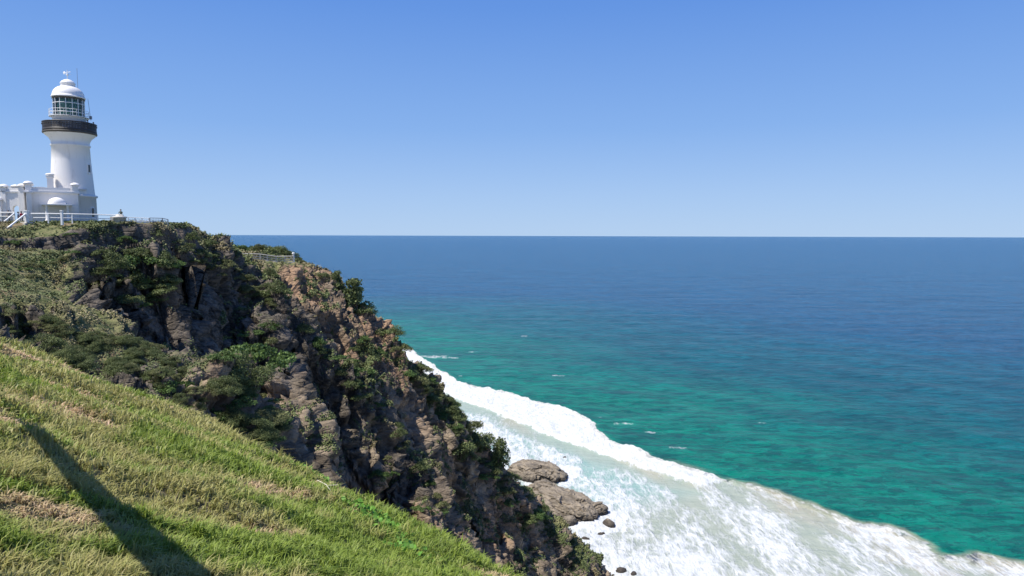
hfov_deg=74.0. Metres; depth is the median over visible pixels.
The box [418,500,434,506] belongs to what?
shrub
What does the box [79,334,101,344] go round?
shrub
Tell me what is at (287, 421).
shrub
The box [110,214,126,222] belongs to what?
stone plinth
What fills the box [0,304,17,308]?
shrub
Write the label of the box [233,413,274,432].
shrub
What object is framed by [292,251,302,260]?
dark shrub
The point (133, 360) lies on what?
shrub
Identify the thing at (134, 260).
green shrub
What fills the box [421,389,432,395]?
shrub
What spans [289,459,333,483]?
creeping plant
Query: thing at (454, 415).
shrub
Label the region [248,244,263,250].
olive shrub
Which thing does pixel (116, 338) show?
shrub
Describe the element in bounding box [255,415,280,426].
shrub
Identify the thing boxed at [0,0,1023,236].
sky
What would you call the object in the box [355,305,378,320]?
dark shrub
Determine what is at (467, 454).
shrub
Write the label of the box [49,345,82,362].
shrub
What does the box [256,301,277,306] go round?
shrub
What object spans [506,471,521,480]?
shrub
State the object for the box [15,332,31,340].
shrub
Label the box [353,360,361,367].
shrub
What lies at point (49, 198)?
lighthouse annex
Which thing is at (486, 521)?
shrub
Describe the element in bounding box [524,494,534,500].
shrub
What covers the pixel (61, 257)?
shrub
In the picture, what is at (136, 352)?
shrub
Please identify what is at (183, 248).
olive shrub
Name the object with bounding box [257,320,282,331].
shrub
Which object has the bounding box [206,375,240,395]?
shrub
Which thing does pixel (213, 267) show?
shrub
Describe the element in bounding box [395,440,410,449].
shrub
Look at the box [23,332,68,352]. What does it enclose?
shrub
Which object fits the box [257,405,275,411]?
shrub
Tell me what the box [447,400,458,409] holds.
shrub
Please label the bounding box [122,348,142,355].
shrub
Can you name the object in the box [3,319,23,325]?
shrub
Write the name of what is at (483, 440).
dark shrub
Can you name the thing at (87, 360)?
shrub
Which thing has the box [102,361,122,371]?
shrub
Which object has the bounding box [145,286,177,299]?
shrub
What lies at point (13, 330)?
shrub
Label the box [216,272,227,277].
shrub
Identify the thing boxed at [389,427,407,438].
shrub
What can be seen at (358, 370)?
green shrub
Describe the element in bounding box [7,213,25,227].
stair handrail
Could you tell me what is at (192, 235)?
dark shrub
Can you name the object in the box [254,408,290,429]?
shrub
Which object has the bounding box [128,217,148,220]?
lookout fence
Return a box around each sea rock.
[507,459,567,482]
[527,479,555,491]
[534,485,598,521]
[563,515,577,526]
[593,501,608,514]
[603,518,614,527]
[615,567,626,572]
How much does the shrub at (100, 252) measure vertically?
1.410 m
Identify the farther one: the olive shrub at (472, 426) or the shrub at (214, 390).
the olive shrub at (472, 426)
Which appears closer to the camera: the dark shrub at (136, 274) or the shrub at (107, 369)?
the shrub at (107, 369)
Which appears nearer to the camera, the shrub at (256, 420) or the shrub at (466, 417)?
the shrub at (256, 420)
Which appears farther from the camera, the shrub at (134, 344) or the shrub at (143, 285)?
the shrub at (143, 285)
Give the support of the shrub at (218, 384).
on the headland
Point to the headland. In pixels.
(176, 329)
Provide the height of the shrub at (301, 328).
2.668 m
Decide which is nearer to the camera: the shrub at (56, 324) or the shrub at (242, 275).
the shrub at (56, 324)
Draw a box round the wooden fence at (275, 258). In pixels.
[244,253,293,261]
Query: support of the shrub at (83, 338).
on the headland
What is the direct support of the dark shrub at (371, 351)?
on the headland
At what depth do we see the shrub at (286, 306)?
120.30 m
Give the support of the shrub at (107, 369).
on the headland
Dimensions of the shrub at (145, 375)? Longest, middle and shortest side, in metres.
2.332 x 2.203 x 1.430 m
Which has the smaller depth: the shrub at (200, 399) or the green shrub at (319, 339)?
the shrub at (200, 399)
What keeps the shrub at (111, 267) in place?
on the headland
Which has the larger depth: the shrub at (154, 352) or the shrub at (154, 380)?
the shrub at (154, 352)
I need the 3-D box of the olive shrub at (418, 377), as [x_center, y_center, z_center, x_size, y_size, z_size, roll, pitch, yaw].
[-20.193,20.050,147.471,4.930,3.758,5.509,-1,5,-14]
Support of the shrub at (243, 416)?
on the headland
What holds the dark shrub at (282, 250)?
on the headland
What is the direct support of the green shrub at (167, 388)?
on the headland
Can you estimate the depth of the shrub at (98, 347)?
61.86 m
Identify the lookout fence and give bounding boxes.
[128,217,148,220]
[149,218,168,224]
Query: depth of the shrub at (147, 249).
92.95 m
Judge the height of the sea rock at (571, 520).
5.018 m
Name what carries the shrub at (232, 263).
on the headland
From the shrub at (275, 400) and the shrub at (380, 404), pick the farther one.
the shrub at (380, 404)
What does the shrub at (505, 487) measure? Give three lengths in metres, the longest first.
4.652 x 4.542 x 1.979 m
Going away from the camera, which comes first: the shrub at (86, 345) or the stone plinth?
the shrub at (86, 345)
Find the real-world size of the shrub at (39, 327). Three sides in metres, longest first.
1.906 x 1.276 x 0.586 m
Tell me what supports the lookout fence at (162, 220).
on the headland
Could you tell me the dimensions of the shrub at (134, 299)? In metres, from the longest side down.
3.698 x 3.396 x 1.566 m
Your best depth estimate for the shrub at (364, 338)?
138.19 m
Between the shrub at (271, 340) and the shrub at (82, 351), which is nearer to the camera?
the shrub at (82, 351)
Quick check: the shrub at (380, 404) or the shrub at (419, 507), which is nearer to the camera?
the shrub at (419, 507)
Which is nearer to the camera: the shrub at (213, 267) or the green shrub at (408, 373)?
the shrub at (213, 267)
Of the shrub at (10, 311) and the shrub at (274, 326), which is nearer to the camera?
the shrub at (10, 311)
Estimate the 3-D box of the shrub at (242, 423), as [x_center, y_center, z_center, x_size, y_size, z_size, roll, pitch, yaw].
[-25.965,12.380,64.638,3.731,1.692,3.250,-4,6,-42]
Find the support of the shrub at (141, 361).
on the headland
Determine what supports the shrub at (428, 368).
on the headland
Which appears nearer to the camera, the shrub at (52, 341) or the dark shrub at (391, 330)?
the shrub at (52, 341)
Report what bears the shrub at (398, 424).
on the headland
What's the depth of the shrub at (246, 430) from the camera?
63.26 m
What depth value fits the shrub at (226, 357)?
64.92 m
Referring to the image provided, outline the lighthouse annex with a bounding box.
[23,173,86,221]
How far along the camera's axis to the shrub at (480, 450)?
156.86 m
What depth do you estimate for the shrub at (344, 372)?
124.76 m
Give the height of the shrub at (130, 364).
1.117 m
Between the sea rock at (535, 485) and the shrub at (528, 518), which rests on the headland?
the shrub at (528, 518)
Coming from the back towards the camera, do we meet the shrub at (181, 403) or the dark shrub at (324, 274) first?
the dark shrub at (324, 274)
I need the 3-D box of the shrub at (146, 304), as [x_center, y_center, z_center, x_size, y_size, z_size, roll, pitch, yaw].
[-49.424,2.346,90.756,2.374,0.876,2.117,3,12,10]
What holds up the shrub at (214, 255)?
on the headland
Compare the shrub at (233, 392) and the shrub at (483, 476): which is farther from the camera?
the shrub at (483, 476)
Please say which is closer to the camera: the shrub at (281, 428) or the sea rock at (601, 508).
the shrub at (281, 428)
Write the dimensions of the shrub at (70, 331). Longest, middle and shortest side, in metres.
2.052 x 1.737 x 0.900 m
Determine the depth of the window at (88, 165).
103.78 m
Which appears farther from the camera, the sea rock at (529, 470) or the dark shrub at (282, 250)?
the sea rock at (529, 470)
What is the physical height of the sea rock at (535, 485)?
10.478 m
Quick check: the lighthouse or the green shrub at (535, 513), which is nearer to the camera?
the lighthouse
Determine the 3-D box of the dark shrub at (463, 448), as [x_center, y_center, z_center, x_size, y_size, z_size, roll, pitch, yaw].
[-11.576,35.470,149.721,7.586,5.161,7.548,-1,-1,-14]
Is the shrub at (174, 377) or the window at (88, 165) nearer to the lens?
the shrub at (174, 377)
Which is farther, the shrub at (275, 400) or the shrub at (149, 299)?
the shrub at (149, 299)
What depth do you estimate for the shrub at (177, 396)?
59.97 m
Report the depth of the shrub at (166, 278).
93.29 m
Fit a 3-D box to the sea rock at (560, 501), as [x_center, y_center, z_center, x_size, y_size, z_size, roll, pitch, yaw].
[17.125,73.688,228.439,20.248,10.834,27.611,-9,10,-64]
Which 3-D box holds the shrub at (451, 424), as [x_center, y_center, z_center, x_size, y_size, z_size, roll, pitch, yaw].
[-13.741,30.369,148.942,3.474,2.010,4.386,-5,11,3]
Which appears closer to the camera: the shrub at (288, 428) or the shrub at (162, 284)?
the shrub at (288, 428)
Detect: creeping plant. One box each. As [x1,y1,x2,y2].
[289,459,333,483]
[329,493,441,560]
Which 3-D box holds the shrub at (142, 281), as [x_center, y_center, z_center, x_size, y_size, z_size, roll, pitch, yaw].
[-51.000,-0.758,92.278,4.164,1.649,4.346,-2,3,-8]
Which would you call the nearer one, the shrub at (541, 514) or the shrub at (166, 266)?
the shrub at (166, 266)
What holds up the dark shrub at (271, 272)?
on the headland
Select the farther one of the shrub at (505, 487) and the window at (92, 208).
the shrub at (505, 487)
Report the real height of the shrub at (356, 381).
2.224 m
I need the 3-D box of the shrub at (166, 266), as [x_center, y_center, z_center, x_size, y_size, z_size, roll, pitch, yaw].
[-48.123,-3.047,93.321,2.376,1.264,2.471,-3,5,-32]
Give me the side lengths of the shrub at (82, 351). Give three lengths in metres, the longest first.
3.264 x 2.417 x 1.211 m
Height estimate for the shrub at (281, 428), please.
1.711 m
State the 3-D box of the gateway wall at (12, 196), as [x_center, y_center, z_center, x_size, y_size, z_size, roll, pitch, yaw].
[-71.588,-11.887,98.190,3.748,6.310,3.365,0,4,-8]
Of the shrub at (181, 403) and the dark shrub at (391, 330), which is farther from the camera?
the dark shrub at (391, 330)
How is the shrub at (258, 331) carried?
on the headland
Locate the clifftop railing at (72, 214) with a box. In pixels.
[29,213,115,223]
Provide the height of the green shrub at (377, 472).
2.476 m
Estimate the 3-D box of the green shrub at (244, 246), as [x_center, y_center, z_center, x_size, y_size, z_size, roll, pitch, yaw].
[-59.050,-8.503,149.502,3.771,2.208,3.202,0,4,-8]
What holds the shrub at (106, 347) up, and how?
on the headland
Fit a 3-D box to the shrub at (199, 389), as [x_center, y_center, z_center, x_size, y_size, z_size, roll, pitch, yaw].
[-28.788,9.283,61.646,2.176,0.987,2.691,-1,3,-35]
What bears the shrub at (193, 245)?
on the headland
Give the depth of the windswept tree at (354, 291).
145.52 m
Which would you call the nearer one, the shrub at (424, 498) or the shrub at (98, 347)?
the shrub at (98, 347)
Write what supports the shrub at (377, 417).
on the headland
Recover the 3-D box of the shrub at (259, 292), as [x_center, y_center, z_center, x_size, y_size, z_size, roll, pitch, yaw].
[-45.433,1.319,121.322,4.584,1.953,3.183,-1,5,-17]
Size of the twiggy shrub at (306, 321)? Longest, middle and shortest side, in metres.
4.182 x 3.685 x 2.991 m
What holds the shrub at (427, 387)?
on the headland
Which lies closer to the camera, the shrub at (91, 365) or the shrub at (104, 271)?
the shrub at (91, 365)
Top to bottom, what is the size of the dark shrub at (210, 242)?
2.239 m
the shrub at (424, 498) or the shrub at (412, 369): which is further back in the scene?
the shrub at (412, 369)
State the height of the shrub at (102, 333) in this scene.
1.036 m
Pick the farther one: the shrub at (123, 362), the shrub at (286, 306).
the shrub at (286, 306)
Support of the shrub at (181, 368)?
on the headland
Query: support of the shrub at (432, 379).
on the headland
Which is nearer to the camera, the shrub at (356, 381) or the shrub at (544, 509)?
the shrub at (356, 381)
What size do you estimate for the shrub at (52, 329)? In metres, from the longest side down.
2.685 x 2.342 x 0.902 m
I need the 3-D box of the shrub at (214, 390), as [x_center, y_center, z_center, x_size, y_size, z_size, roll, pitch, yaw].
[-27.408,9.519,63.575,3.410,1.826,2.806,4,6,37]
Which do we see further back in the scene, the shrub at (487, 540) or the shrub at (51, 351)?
the shrub at (487, 540)
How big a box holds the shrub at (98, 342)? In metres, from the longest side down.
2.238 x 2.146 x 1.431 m
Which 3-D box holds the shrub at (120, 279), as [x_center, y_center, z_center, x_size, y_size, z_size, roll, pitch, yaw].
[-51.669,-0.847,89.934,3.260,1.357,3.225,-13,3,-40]
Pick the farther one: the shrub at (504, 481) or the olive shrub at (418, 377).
the shrub at (504, 481)
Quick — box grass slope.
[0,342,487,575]
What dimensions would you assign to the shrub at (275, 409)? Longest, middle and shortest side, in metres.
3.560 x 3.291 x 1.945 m
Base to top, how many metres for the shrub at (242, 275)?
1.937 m
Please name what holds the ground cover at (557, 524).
on the headland
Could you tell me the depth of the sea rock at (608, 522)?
213.33 m
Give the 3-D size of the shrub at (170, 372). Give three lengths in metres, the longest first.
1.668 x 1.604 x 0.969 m
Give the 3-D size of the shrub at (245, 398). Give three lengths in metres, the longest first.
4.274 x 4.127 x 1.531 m
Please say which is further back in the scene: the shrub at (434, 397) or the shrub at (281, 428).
the shrub at (434, 397)
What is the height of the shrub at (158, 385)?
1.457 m
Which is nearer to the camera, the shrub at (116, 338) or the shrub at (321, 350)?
the shrub at (116, 338)
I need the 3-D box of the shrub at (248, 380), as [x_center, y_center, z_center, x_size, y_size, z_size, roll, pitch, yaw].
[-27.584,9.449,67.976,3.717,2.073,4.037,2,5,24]
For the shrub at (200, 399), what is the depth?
62.51 m
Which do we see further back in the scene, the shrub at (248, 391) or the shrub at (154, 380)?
the shrub at (248, 391)
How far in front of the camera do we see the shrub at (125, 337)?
64.39 m
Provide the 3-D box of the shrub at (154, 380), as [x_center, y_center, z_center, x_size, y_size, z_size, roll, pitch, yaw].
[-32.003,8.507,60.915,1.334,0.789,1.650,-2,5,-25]
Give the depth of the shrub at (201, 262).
107.67 m
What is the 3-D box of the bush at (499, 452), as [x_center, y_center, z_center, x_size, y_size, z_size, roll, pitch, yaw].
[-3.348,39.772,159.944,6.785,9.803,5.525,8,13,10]
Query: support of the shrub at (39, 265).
on the headland
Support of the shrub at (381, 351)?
on the headland
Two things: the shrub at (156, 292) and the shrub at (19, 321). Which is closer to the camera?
the shrub at (19, 321)
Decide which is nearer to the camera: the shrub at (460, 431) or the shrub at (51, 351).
the shrub at (51, 351)
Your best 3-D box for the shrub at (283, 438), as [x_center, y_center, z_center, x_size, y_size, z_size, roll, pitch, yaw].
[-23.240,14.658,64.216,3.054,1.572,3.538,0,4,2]
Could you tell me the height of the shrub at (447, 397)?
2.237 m
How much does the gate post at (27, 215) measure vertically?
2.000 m
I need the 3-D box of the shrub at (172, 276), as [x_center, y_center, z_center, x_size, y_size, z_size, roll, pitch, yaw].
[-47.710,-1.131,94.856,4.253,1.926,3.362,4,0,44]
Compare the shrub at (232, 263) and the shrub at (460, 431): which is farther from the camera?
the shrub at (460, 431)
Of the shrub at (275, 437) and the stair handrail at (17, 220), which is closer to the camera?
the shrub at (275, 437)
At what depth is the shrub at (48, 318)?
61.70 m
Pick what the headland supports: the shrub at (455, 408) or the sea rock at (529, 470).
the shrub at (455, 408)
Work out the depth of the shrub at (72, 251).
83.27 m
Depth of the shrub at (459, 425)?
149.12 m
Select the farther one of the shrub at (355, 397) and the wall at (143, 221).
the shrub at (355, 397)
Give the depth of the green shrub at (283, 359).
72.36 m
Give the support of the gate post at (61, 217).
on the headland
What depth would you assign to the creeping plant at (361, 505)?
12.38 m
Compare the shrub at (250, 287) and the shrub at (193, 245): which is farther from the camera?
the shrub at (250, 287)
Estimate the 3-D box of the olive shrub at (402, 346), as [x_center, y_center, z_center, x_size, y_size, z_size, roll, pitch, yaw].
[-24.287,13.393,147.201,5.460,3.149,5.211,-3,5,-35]
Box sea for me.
[211,235,1023,575]
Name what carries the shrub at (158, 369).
on the headland
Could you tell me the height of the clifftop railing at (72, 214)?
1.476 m
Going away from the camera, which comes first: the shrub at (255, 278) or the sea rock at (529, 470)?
the shrub at (255, 278)
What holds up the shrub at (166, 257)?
on the headland
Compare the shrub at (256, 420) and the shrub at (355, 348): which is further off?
the shrub at (355, 348)
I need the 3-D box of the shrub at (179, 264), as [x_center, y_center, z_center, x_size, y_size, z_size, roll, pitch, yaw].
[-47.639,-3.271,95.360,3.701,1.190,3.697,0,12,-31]
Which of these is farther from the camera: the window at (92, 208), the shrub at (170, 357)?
the window at (92, 208)
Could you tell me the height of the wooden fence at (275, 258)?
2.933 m
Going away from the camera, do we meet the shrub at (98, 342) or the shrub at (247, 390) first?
the shrub at (98, 342)
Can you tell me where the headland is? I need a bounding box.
[0,222,613,575]
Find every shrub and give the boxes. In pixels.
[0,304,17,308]
[0,308,24,317]
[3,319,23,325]
[4,240,20,245]
[7,326,21,332]
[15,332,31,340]
[18,317,32,327]
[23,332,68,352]
[24,319,53,327]
[27,262,45,266]
[32,313,61,323]
[37,323,51,328]
[43,324,73,332]
[45,347,58,354]
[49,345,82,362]
[51,321,70,326]
[51,327,76,335]
[55,255,70,259]
[56,322,66,327]
[59,346,96,355]
[62,352,97,367]
[64,250,80,254]
[70,359,101,372]
[71,362,90,371]
[73,344,92,356]
[74,331,101,342]
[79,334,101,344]
[79,342,102,347]
[83,337,104,346]
[87,341,104,351]
[90,266,120,280]
[91,249,113,258]
[93,335,113,344]
[95,330,107,338]
[96,251,127,264]
[97,342,116,352]
[100,262,134,273]
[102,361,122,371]
[103,360,133,375]
[104,356,127,364]
[110,337,126,345]
[110,362,141,372]
[113,255,152,281]
[114,334,136,343]
[115,276,134,286]
[115,361,137,370]
[117,235,136,244]
[117,294,145,305]
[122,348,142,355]
[122,356,139,362]
[123,247,147,256]
[123,249,168,271]
[123,346,145,359]
[126,342,139,346]
[128,337,150,347]
[130,277,152,290]
[131,251,160,262]
[131,278,152,282]
[132,358,146,363]
[137,302,151,306]
[137,369,160,381]
[139,345,156,353]
[140,248,152,256]
[144,381,176,392]
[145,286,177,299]
[146,295,168,305]
[146,349,169,359]
[147,342,167,350]
[147,366,175,376]
[147,379,160,383]
[149,358,176,366]
[150,273,182,287]
[150,282,178,288]
[151,250,178,264]
[152,229,164,238]
[152,262,171,268]
[155,379,194,395]
[156,369,175,376]
[160,274,180,282]
[160,356,182,361]
[169,260,185,267]
[169,393,192,402]
[171,374,185,380]
[172,398,186,406]
[175,243,194,259]
[177,367,186,376]
[181,386,206,395]
[184,242,196,247]
[185,230,203,242]
[187,401,207,411]
[196,248,211,256]
[196,397,209,402]
[198,260,211,264]
[201,382,237,399]
[203,239,217,248]
[204,253,217,259]
[204,379,236,391]
[206,350,242,363]
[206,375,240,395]
[207,376,244,397]
[210,265,226,271]
[210,407,228,421]
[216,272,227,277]
[217,410,238,426]
[218,403,251,427]
[220,393,259,408]
[221,259,237,267]
[224,342,296,381]
[225,409,256,425]
[229,350,276,394]
[233,276,245,281]
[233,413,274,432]
[233,424,263,439]
[235,245,248,249]
[236,328,264,338]
[236,373,256,384]
[236,379,258,397]
[238,273,252,281]
[238,285,256,292]
[239,381,255,396]
[241,274,258,281]
[241,287,256,296]
[246,429,278,447]
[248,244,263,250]
[249,290,268,297]
[252,378,265,385]
[252,423,279,439]
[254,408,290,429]
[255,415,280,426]
[255,436,286,448]
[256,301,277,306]
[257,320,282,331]
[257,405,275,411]
[261,268,278,276]
[261,279,292,300]
[262,337,278,345]
[262,407,284,421]
[263,314,287,330]
[266,246,291,255]
[267,398,284,403]
[273,303,292,312]
[273,424,292,432]
[274,423,290,431]
[279,416,293,425]
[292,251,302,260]
[292,315,311,326]
[294,323,315,335]
[312,336,326,348]
[317,272,329,279]
[317,345,328,356]
[323,355,346,361]
[335,368,348,376]
[342,378,361,389]
[346,344,359,352]
[350,392,373,400]
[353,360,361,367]
[353,368,374,378]
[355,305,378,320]
[355,335,372,342]
[357,340,382,361]
[367,469,392,481]
[371,415,387,422]
[374,348,387,356]
[374,402,385,408]
[375,324,405,337]
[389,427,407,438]
[390,343,412,356]
[391,421,404,427]
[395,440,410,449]
[402,369,415,380]
[407,461,430,474]
[408,367,419,375]
[409,373,429,388]
[413,496,429,503]
[414,363,433,373]
[416,384,433,391]
[416,505,431,511]
[417,366,433,372]
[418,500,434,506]
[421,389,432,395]
[426,395,442,403]
[427,376,437,384]
[430,492,442,499]
[431,411,448,419]
[433,500,450,509]
[440,404,462,411]
[441,409,461,419]
[442,422,456,430]
[443,394,454,402]
[446,439,477,460]
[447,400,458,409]
[450,423,463,428]
[454,430,463,436]
[455,449,480,461]
[457,415,467,421]
[465,420,483,435]
[472,432,495,448]
[476,446,487,453]
[478,473,499,482]
[481,538,493,541]
[482,518,490,524]
[487,465,502,474]
[488,493,502,499]
[500,479,511,484]
[500,486,516,492]
[502,498,517,504]
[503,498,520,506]
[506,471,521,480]
[520,513,538,524]
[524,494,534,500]
[533,509,545,521]
[534,507,544,518]
[537,504,549,511]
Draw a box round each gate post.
[23,210,28,221]
[59,210,63,224]
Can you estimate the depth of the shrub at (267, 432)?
63.79 m
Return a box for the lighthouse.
[41,70,97,220]
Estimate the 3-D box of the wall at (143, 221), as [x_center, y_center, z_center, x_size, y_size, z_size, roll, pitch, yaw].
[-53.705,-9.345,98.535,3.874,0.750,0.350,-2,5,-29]
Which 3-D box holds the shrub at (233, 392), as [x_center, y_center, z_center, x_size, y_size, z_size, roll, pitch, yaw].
[-26.746,9.206,63.497,3.477,2.079,3.372,7,9,-21]
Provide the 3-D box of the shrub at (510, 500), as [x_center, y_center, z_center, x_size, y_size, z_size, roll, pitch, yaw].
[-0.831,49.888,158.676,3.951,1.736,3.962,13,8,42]
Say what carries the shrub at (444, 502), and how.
on the headland
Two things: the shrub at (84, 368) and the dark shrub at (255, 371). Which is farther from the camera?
the dark shrub at (255, 371)
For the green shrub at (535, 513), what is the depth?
162.77 m
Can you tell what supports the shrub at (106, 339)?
on the headland
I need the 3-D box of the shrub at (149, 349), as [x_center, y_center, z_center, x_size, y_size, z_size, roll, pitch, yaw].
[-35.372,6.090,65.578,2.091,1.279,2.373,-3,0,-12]
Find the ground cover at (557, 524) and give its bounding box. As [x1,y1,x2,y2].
[0,219,603,575]
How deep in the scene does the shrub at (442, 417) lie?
149.58 m
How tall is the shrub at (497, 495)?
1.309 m
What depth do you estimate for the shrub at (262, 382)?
70.33 m
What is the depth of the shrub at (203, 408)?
61.07 m
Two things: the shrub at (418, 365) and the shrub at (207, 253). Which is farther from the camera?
the shrub at (418, 365)
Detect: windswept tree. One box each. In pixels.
[331,270,344,289]
[342,278,373,312]
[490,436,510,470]
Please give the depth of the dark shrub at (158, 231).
98.15 m
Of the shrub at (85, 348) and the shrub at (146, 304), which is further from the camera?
the shrub at (146, 304)
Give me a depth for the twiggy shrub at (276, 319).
110.03 m
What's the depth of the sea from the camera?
430.77 m
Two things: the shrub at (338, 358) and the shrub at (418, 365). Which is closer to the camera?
the shrub at (338, 358)
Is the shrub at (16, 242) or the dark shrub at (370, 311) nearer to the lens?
the shrub at (16, 242)
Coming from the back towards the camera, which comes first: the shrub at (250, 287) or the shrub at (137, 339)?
the shrub at (250, 287)
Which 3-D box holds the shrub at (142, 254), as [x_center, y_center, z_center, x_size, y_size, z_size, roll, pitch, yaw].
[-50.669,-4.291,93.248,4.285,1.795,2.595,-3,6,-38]
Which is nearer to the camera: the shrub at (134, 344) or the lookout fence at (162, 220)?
the shrub at (134, 344)
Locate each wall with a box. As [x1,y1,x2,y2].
[0,183,26,221]
[127,221,156,222]
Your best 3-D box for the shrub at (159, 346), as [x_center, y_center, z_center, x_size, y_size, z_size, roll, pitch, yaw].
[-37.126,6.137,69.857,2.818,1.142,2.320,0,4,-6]
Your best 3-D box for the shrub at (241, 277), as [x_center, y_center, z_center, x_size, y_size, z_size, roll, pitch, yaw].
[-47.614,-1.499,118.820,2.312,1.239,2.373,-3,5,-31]
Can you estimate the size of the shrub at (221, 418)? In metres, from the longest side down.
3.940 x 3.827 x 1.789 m
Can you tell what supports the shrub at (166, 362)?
on the headland
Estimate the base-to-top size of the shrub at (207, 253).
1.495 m
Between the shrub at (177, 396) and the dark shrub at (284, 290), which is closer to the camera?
the shrub at (177, 396)
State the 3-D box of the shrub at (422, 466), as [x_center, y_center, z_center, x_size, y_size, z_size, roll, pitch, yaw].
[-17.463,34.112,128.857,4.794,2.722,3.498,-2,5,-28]
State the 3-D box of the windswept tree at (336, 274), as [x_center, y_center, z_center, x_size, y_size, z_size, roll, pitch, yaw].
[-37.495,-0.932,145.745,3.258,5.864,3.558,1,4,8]
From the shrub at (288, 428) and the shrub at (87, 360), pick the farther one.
the shrub at (288, 428)
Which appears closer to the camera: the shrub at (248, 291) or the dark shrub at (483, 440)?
the shrub at (248, 291)
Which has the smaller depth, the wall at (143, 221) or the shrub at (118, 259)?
the shrub at (118, 259)
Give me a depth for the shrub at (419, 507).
120.19 m
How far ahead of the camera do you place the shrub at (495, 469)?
155.96 m
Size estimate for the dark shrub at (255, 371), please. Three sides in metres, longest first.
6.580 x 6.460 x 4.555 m
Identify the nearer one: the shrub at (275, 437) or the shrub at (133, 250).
the shrub at (275, 437)
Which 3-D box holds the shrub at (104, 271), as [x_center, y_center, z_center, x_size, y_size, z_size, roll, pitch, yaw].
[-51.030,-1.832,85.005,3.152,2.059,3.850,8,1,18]
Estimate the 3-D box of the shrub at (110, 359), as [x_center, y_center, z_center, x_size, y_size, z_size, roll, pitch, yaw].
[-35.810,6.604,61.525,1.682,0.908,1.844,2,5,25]
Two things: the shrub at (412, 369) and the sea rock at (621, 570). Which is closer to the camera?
the shrub at (412, 369)
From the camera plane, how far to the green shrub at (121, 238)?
95.17 m
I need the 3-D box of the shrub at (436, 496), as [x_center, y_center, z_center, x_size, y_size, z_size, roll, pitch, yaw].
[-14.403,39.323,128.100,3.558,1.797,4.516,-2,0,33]
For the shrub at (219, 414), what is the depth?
63.42 m
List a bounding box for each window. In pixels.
[87,164,91,173]
[91,207,94,217]
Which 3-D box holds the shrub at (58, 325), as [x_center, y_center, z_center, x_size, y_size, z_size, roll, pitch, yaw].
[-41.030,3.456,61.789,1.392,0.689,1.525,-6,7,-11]

